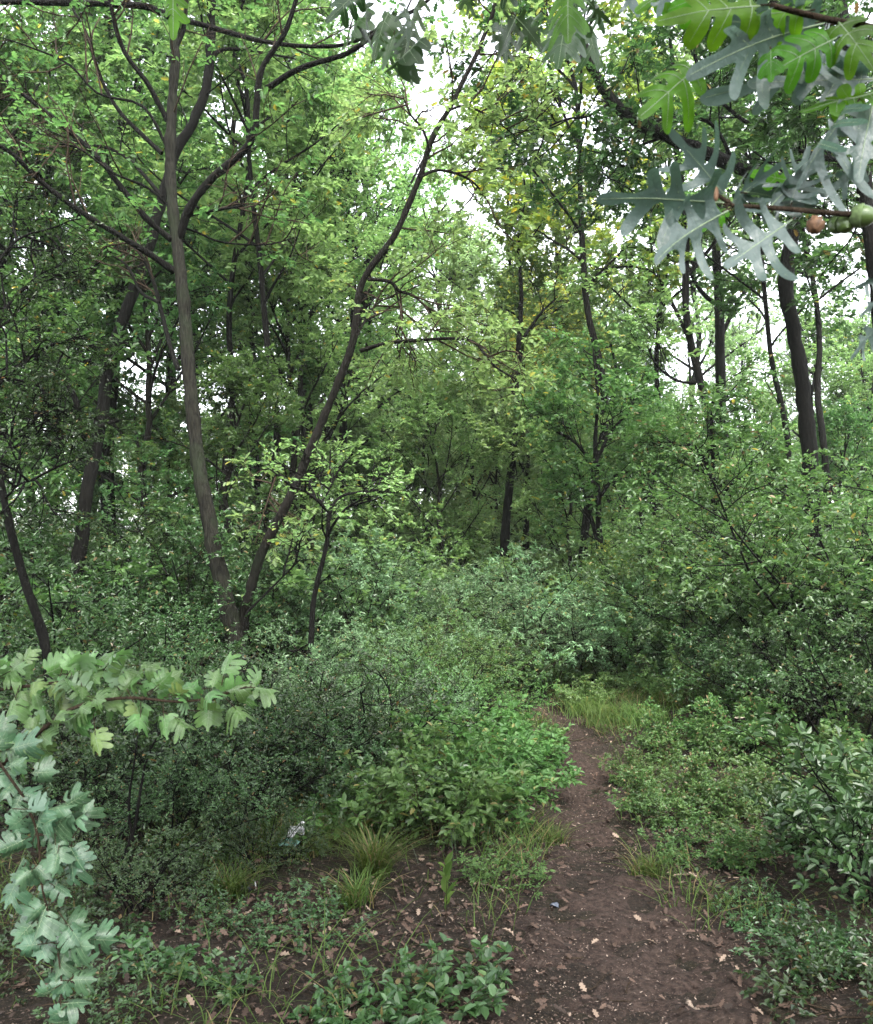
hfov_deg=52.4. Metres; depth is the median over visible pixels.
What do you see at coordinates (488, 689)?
bush
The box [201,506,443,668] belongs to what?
bush
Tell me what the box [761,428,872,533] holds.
woodland tree
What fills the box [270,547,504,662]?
bush
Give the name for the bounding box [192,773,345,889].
bush
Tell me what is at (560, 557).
bush
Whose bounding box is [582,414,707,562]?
woodland tree
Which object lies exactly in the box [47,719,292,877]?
bush
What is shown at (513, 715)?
nettle clump
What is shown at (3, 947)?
leafy plant
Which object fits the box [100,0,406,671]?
woodland tree
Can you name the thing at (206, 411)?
woodland tree
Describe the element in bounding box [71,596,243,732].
bush
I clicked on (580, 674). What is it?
nettle clump
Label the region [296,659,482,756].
bush
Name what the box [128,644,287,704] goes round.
bush
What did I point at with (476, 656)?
bush
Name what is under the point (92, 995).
leafy plant
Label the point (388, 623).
bush
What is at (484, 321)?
woodland tree
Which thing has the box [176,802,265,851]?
leafy plant
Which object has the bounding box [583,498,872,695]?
bush
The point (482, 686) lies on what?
bush
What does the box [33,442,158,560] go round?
woodland tree
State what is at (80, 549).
oak tree
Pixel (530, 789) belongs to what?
nettle clump
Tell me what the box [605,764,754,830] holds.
bramble
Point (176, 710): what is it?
bush
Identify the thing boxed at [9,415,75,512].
woodland tree
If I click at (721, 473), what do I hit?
woodland tree
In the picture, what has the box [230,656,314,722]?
bush
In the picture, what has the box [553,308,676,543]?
woodland tree
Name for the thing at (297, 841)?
crumpled wrapper
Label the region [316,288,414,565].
woodland tree
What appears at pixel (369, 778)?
nettle clump
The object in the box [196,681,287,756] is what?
bush
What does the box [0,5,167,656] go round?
woodland tree
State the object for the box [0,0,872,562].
sky
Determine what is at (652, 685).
nettle clump
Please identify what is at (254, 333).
oak tree
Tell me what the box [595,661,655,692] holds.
nettle clump
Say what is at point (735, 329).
woodland tree
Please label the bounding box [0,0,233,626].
woodland tree
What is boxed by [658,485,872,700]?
bush
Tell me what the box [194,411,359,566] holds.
woodland tree
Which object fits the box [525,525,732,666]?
bush
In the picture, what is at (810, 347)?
woodland tree
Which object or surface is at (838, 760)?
bush
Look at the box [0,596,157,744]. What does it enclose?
bush
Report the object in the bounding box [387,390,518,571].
woodland tree
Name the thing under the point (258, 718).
bush
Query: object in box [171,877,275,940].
leafy plant
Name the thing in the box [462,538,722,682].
bush
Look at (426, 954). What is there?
leaf litter
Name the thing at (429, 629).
bush
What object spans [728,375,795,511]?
woodland tree
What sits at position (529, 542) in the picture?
bush
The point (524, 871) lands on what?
leafy plant
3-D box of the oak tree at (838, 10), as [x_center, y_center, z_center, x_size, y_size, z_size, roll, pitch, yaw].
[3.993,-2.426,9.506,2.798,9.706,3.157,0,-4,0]
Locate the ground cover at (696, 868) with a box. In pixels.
[1,658,872,928]
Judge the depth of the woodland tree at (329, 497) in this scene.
28.50 m
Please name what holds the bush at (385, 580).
on the ground at (578, 884)
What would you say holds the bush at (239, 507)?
on the ground at (578, 884)
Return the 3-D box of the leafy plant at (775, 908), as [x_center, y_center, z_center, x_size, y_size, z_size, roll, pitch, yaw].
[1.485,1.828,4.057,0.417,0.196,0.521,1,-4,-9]
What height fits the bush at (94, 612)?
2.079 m
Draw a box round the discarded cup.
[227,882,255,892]
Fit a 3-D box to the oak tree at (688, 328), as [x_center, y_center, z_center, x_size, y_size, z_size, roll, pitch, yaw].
[4.451,-4.026,16.431,4.290,13.680,3.051,0,-4,0]
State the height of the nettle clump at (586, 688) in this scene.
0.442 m
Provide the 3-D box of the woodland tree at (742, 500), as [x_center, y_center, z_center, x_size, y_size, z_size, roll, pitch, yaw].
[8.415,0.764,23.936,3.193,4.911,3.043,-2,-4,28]
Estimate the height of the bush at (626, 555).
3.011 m
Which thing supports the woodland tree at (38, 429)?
on the ground at (578, 884)
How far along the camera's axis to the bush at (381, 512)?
16.01 m
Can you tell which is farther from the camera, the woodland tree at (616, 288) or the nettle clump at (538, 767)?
the woodland tree at (616, 288)
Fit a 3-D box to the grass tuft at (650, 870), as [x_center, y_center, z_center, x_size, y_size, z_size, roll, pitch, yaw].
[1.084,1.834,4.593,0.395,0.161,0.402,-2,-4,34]
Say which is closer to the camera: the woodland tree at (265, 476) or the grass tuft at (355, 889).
the grass tuft at (355, 889)
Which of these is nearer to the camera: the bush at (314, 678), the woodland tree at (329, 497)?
the bush at (314, 678)
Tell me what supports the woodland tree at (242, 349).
on the ground at (578, 884)
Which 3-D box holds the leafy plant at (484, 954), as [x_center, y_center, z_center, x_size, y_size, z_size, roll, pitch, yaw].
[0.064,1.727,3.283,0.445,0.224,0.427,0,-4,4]
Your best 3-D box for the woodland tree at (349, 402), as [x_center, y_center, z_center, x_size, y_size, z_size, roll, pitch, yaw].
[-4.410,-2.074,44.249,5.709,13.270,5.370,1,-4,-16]
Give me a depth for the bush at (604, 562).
13.46 m
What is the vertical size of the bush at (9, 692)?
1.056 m
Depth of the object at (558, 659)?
11.18 m
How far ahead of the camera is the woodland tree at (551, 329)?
24.68 m
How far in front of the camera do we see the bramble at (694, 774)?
6.06 m
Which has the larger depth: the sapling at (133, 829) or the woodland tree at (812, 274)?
the woodland tree at (812, 274)
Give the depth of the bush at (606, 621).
11.40 m
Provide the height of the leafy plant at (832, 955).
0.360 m
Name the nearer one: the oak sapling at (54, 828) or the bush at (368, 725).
the oak sapling at (54, 828)
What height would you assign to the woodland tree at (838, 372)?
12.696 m
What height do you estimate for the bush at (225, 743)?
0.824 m
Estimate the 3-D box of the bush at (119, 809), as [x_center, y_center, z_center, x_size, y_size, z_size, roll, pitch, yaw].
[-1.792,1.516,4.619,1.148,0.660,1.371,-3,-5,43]
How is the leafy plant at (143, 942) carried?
on the ground at (578, 884)
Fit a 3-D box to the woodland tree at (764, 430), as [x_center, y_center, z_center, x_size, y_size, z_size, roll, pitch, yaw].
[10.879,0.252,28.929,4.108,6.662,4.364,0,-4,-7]
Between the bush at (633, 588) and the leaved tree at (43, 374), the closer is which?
the leaved tree at (43, 374)
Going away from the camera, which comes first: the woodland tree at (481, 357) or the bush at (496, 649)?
the bush at (496, 649)
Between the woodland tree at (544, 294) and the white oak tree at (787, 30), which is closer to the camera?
the white oak tree at (787, 30)
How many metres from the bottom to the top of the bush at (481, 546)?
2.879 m
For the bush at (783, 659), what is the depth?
7.65 m
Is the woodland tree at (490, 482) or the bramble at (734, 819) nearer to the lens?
the bramble at (734, 819)
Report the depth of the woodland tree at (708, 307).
32.71 m
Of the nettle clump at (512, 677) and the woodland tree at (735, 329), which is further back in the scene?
the woodland tree at (735, 329)
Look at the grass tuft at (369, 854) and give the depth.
4.45 m
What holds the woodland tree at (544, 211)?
on the ground at (578, 884)
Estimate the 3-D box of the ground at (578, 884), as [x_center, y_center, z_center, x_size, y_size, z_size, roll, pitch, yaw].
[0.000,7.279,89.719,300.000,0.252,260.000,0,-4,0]
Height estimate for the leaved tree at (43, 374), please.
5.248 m
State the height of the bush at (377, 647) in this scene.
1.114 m
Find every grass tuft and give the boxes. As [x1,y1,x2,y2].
[174,846,294,905]
[278,825,350,857]
[282,858,415,912]
[302,810,463,885]
[525,818,579,846]
[545,690,620,718]
[569,698,640,728]
[599,699,680,732]
[608,844,687,880]
[637,686,709,710]
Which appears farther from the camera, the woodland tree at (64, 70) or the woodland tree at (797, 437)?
the woodland tree at (797, 437)
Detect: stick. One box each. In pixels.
[423,899,464,907]
[478,882,505,893]
[685,999,699,1009]
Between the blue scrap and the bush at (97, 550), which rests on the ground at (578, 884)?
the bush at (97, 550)
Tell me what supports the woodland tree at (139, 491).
on the ground at (578, 884)
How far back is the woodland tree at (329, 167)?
18.59 m
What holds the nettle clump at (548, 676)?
on the ground at (578, 884)
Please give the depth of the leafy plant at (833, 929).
3.61 m
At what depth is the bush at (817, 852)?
3.86 m
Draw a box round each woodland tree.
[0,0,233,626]
[0,5,148,655]
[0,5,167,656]
[0,142,301,646]
[0,187,85,423]
[0,354,80,596]
[0,355,11,452]
[1,6,137,505]
[2,64,180,565]
[7,317,89,529]
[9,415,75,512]
[11,377,177,573]
[16,12,241,576]
[21,244,192,526]
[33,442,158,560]
[42,98,268,540]
[59,386,238,629]
[67,0,370,661]
[81,99,320,596]
[82,437,215,557]
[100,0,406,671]
[104,343,352,665]
[120,403,175,527]
[138,77,419,612]
[151,172,348,524]
[157,190,436,651]
[157,407,270,538]
[187,0,422,569]
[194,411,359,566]
[230,437,299,546]
[234,120,449,553]
[236,38,468,535]
[253,179,415,551]
[273,412,398,576]
[275,438,383,569]
[299,407,434,585]
[300,347,383,533]
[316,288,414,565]
[324,418,459,577]
[331,409,499,569]
[333,334,503,546]
[345,192,508,547]
[350,356,452,531]
[354,378,521,585]
[363,428,478,561]
[384,229,531,569]
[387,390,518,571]
[395,346,565,605]
[414,384,561,608]
[417,49,626,577]
[430,288,524,376]
[430,459,503,560]
[441,281,617,568]
[444,428,593,590]
[449,0,701,604]
[451,425,543,552]
[454,324,555,540]
[458,256,578,389]
[475,153,645,538]
[475,385,669,651]
[489,308,707,557]
[496,279,644,476]
[515,452,582,551]
[519,359,589,583]
[529,26,785,569]
[530,406,687,589]
[541,403,652,560]
[550,395,728,624]
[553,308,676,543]
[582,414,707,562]
[592,249,691,526]
[605,189,783,556]
[606,436,707,561]
[639,452,770,584]
[643,379,734,557]
[651,40,872,603]
[684,0,872,659]
[697,300,797,526]
[702,418,799,548]
[715,448,854,645]
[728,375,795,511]
[732,455,789,558]
[745,282,872,538]
[747,395,872,635]
[750,344,871,499]
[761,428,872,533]
[770,338,872,529]
[779,294,872,522]
[788,313,872,507]
[831,415,872,525]
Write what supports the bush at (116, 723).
on the ground at (578, 884)
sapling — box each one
[0,646,279,804]
[0,711,119,1023]
[100,704,200,892]
[238,431,421,704]
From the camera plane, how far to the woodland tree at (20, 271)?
22.99 m
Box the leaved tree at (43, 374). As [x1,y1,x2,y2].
[0,166,144,764]
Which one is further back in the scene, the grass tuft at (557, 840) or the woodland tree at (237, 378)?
the woodland tree at (237, 378)
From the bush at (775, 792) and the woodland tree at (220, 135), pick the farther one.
the woodland tree at (220, 135)
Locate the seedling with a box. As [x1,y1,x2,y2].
[438,851,457,922]
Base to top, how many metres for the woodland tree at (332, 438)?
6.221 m
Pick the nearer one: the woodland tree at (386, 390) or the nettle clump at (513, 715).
the nettle clump at (513, 715)
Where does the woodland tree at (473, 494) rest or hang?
on the ground at (578, 884)
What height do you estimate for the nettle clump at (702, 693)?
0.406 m
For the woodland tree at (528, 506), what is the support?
on the ground at (578, 884)
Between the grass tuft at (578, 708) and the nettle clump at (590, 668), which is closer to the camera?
the grass tuft at (578, 708)
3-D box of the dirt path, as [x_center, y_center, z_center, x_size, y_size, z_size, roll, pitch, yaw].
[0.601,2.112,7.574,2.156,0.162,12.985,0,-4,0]
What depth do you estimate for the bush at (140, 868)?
3.94 m
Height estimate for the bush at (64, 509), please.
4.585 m
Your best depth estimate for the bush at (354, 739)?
5.42 m
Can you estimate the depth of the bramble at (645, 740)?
7.38 m
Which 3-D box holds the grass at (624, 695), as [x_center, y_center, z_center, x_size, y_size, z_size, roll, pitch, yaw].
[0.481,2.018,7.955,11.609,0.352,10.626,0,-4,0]
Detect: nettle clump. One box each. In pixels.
[305,730,468,837]
[315,703,505,791]
[334,720,534,851]
[348,694,556,780]
[398,684,556,757]
[403,728,585,834]
[462,715,584,804]
[467,701,574,764]
[496,649,535,685]
[509,656,574,689]
[552,658,598,686]
[555,672,619,706]
[575,645,626,681]
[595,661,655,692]
[628,666,684,698]
[685,677,731,704]
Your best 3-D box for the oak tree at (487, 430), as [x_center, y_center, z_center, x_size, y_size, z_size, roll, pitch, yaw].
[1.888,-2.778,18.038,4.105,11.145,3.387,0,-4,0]
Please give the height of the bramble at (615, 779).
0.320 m
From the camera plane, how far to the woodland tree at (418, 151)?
26.06 m
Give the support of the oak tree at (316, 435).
on the ground at (578, 884)
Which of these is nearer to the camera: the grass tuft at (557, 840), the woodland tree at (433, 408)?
the grass tuft at (557, 840)
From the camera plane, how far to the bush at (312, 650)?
8.04 m
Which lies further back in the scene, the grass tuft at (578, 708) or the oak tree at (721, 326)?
the oak tree at (721, 326)
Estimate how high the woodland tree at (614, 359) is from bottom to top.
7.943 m
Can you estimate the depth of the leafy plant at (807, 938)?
3.65 m
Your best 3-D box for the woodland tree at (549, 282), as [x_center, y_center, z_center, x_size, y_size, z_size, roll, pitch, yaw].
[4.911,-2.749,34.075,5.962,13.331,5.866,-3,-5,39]
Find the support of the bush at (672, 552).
on the ground at (578, 884)
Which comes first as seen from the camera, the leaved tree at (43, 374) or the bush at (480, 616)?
the leaved tree at (43, 374)
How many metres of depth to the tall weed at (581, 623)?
11.11 m
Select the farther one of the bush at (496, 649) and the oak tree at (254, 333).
the oak tree at (254, 333)
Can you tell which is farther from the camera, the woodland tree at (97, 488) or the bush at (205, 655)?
the woodland tree at (97, 488)
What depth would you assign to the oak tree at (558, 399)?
14.53 m
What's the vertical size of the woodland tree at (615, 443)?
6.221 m
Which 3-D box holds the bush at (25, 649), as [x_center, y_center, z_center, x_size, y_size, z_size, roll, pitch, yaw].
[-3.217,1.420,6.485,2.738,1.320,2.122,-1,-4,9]
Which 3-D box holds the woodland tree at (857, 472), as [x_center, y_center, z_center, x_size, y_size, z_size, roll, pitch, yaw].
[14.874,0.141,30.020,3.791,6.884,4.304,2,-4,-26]
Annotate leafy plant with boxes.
[0,872,172,957]
[0,898,121,1004]
[31,945,187,1023]
[94,830,237,906]
[106,926,200,979]
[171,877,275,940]
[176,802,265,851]
[186,947,263,1007]
[229,876,377,961]
[280,782,386,844]
[286,957,395,1023]
[350,939,497,1023]
[398,932,513,1018]
[448,835,554,900]
[710,876,814,940]
[729,902,872,990]
[733,904,872,1023]
[748,889,872,997]
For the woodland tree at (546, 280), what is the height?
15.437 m
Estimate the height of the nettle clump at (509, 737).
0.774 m
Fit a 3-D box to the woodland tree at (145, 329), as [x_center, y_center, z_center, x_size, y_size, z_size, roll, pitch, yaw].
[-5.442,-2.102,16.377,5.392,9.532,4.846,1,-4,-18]
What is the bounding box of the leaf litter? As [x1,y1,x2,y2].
[0,692,872,1023]
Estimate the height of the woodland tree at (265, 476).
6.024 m
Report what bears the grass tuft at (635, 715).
on the ground at (578, 884)
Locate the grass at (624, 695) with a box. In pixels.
[0,673,872,1023]
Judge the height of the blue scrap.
0.020 m
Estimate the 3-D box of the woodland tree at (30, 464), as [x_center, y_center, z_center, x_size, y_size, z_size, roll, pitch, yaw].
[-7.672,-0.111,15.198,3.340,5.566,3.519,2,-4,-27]
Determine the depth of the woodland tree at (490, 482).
30.91 m
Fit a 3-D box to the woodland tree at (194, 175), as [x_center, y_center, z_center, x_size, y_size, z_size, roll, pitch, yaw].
[-6.090,-3.784,23.538,6.249,13.966,6.361,-3,-5,43]
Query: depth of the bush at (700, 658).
9.22 m
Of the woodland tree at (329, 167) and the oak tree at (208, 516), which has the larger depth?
the woodland tree at (329, 167)
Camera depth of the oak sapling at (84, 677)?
1.88 m
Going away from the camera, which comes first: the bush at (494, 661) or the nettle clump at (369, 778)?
the nettle clump at (369, 778)
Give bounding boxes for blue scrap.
[550,902,558,907]
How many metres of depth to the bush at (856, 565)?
9.07 m
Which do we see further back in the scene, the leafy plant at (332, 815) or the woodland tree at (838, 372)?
the woodland tree at (838, 372)
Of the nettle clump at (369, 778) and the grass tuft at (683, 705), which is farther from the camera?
the grass tuft at (683, 705)
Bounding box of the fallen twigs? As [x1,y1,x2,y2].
[0,726,872,1023]
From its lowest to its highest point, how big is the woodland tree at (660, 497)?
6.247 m
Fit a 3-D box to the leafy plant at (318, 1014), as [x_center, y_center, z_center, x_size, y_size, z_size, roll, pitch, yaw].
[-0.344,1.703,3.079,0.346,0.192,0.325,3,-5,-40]
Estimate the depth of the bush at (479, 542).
21.34 m
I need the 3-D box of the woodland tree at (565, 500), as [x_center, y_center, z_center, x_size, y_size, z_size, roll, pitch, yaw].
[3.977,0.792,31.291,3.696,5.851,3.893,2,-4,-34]
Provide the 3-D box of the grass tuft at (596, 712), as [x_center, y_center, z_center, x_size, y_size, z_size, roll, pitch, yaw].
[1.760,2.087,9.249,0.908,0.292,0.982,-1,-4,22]
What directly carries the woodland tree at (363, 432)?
on the ground at (578, 884)
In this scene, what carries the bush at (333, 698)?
on the ground at (578, 884)
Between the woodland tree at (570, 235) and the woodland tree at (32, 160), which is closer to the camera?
the woodland tree at (32, 160)
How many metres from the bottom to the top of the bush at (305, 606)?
2.313 m
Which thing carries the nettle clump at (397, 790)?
on the ground at (578, 884)
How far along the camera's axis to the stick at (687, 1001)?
3.27 m
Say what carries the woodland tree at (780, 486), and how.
on the ground at (578, 884)
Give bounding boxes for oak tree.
[0,0,346,673]
[0,0,497,675]
[156,5,362,640]
[165,0,872,360]
[222,0,574,643]
[423,0,872,699]
[430,122,627,604]
[510,318,727,648]
[555,2,781,559]
[602,349,823,667]
[613,114,795,558]
[667,0,872,327]
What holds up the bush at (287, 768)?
on the ground at (578, 884)
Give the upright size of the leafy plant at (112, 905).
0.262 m
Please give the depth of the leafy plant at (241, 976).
3.24 m
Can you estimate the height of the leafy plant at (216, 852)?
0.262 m
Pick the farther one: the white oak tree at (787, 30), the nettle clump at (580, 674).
the nettle clump at (580, 674)
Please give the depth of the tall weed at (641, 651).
10.49 m
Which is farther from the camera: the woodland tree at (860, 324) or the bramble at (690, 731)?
the woodland tree at (860, 324)
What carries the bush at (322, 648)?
on the ground at (578, 884)
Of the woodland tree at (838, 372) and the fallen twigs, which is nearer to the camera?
the fallen twigs
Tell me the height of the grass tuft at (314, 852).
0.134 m
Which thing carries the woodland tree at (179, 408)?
on the ground at (578, 884)
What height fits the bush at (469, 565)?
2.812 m
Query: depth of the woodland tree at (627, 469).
17.79 m
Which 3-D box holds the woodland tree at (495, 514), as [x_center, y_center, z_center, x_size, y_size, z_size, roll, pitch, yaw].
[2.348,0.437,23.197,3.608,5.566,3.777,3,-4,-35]
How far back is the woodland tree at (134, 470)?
51.38 m
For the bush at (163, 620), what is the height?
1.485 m
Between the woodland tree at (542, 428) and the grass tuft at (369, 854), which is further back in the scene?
the woodland tree at (542, 428)
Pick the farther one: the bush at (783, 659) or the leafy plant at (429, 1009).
the bush at (783, 659)
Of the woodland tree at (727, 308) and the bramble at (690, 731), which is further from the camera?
the woodland tree at (727, 308)
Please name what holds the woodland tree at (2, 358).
on the ground at (578, 884)
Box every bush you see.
[0,482,369,666]
[0,494,283,682]
[0,506,193,693]
[0,529,221,723]
[0,580,267,718]
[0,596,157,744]
[0,610,170,791]
[0,651,300,839]
[0,652,199,784]
[0,657,230,848]
[0,728,261,885]
[1,483,357,679]
[9,514,269,663]
[10,460,313,570]
[22,809,225,934]
[44,646,234,755]
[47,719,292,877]
[51,441,433,676]
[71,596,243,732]
[85,641,339,809]
[85,702,354,858]
[108,509,427,686]
[108,696,253,816]
[127,626,494,796]
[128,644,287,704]
[136,642,387,803]
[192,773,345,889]
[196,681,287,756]
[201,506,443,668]
[201,523,515,683]
[211,692,405,796]
[213,647,347,706]
[221,652,417,758]
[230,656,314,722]
[237,693,455,804]
[239,489,455,604]
[245,657,385,780]
[246,612,461,730]
[264,616,436,745]
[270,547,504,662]
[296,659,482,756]
[314,503,529,624]
[329,616,518,712]
[334,594,508,710]
[337,637,560,733]
[338,593,532,677]
[340,578,489,666]
[340,613,539,710]
[359,527,580,652]
[376,666,543,725]
[396,535,664,675]
[398,510,596,632]
[404,582,580,686]
[411,618,548,693]
[432,517,647,657]
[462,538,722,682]
[463,484,650,575]
[469,501,701,592]
[483,527,661,660]
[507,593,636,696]
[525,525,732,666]
[542,578,755,678]
[556,503,759,585]
[563,468,872,722]
[575,594,764,690]
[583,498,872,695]
[586,519,781,656]
[610,503,872,690]
[614,375,872,717]
[627,406,872,728]
[635,620,827,716]
[649,584,872,732]
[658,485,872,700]
[714,583,872,743]
[717,704,872,855]
[736,772,872,876]
[743,739,872,917]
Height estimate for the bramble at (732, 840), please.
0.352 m
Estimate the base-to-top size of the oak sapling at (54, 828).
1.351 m
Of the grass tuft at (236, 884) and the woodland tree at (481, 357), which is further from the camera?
the woodland tree at (481, 357)
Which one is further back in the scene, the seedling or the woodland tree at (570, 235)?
the woodland tree at (570, 235)
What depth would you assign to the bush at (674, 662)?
8.82 m
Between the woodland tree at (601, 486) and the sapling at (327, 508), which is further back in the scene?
the woodland tree at (601, 486)
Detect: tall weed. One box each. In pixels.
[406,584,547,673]
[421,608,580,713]
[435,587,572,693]
[541,576,668,688]
[609,580,748,691]
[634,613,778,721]
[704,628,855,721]
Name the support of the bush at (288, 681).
on the ground at (578, 884)
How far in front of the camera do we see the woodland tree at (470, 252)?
34.35 m
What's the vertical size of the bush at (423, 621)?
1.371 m
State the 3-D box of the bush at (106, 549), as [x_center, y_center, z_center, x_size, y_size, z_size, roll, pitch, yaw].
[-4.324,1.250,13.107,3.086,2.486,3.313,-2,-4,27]
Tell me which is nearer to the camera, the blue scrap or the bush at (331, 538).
the blue scrap
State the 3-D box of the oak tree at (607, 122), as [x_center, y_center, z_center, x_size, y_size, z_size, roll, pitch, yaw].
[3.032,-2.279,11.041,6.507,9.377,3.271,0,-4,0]
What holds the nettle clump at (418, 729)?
on the ground at (578, 884)
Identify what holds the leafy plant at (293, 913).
on the ground at (578, 884)
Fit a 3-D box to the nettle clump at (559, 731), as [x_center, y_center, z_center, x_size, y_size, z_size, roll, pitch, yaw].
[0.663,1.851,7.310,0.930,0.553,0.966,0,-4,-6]
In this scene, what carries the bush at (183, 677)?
on the ground at (578, 884)
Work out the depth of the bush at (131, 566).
10.10 m
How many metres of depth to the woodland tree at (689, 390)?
31.76 m
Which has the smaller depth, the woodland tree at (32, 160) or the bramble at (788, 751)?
the bramble at (788, 751)
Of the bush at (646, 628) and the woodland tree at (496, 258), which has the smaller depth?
the bush at (646, 628)
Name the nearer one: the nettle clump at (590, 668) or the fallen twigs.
the fallen twigs
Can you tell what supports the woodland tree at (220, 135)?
on the ground at (578, 884)
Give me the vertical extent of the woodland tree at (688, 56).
13.690 m
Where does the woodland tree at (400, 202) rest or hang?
on the ground at (578, 884)
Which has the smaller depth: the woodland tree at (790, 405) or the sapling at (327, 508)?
the sapling at (327, 508)
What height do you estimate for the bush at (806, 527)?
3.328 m
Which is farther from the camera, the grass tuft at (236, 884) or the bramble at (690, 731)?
the bramble at (690, 731)
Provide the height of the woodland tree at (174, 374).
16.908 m
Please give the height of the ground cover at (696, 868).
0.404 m
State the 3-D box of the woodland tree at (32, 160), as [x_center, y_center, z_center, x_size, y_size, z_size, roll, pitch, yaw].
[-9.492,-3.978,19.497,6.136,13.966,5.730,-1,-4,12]
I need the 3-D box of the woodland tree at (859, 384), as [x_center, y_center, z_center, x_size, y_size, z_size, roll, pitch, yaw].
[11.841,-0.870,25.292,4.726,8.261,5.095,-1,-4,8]
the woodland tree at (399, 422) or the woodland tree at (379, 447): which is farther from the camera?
the woodland tree at (399, 422)
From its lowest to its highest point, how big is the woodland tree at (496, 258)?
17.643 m
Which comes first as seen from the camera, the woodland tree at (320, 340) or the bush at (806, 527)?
the bush at (806, 527)
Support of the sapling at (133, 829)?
on the ground at (578, 884)
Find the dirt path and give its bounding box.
[447,677,828,1023]
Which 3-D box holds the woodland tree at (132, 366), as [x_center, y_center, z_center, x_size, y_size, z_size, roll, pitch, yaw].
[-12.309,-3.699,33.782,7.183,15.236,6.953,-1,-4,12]
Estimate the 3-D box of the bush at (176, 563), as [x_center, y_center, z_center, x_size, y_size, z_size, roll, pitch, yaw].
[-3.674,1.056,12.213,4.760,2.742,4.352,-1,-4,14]
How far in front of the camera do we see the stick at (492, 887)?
4.33 m
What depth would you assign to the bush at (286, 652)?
9.43 m
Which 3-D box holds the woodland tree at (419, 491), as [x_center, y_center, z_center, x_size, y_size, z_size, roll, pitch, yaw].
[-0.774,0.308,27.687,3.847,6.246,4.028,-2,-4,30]
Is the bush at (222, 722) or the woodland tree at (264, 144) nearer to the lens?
the bush at (222, 722)
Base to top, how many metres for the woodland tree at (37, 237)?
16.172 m
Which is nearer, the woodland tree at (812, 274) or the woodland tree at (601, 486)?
the woodland tree at (812, 274)
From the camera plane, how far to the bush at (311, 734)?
5.77 m
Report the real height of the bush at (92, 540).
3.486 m
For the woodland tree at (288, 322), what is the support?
on the ground at (578, 884)
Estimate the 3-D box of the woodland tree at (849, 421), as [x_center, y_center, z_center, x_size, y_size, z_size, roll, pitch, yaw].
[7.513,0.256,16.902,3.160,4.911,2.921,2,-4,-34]
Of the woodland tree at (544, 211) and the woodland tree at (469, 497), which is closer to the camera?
the woodland tree at (544, 211)
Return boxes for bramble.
[597,745,682,789]
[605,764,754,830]
[619,708,745,767]
[637,684,806,755]
[638,803,790,875]
[672,749,807,816]
[678,760,856,851]
[702,719,872,824]
[703,690,871,774]
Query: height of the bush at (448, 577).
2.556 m
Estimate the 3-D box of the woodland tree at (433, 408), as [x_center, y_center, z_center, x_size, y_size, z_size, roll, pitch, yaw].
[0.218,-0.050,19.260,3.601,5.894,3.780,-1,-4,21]
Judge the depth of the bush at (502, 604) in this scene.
11.76 m
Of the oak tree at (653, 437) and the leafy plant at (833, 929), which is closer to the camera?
the leafy plant at (833, 929)
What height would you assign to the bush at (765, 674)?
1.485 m
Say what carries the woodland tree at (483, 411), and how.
on the ground at (578, 884)
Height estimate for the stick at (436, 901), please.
0.021 m
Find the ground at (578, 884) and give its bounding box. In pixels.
[0,576,872,1023]
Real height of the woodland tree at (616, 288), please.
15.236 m
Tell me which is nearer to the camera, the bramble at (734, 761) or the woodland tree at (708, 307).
the bramble at (734, 761)
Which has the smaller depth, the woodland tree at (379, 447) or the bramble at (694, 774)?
the bramble at (694, 774)
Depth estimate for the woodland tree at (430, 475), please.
20.61 m
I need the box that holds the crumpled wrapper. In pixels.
[278,821,303,846]

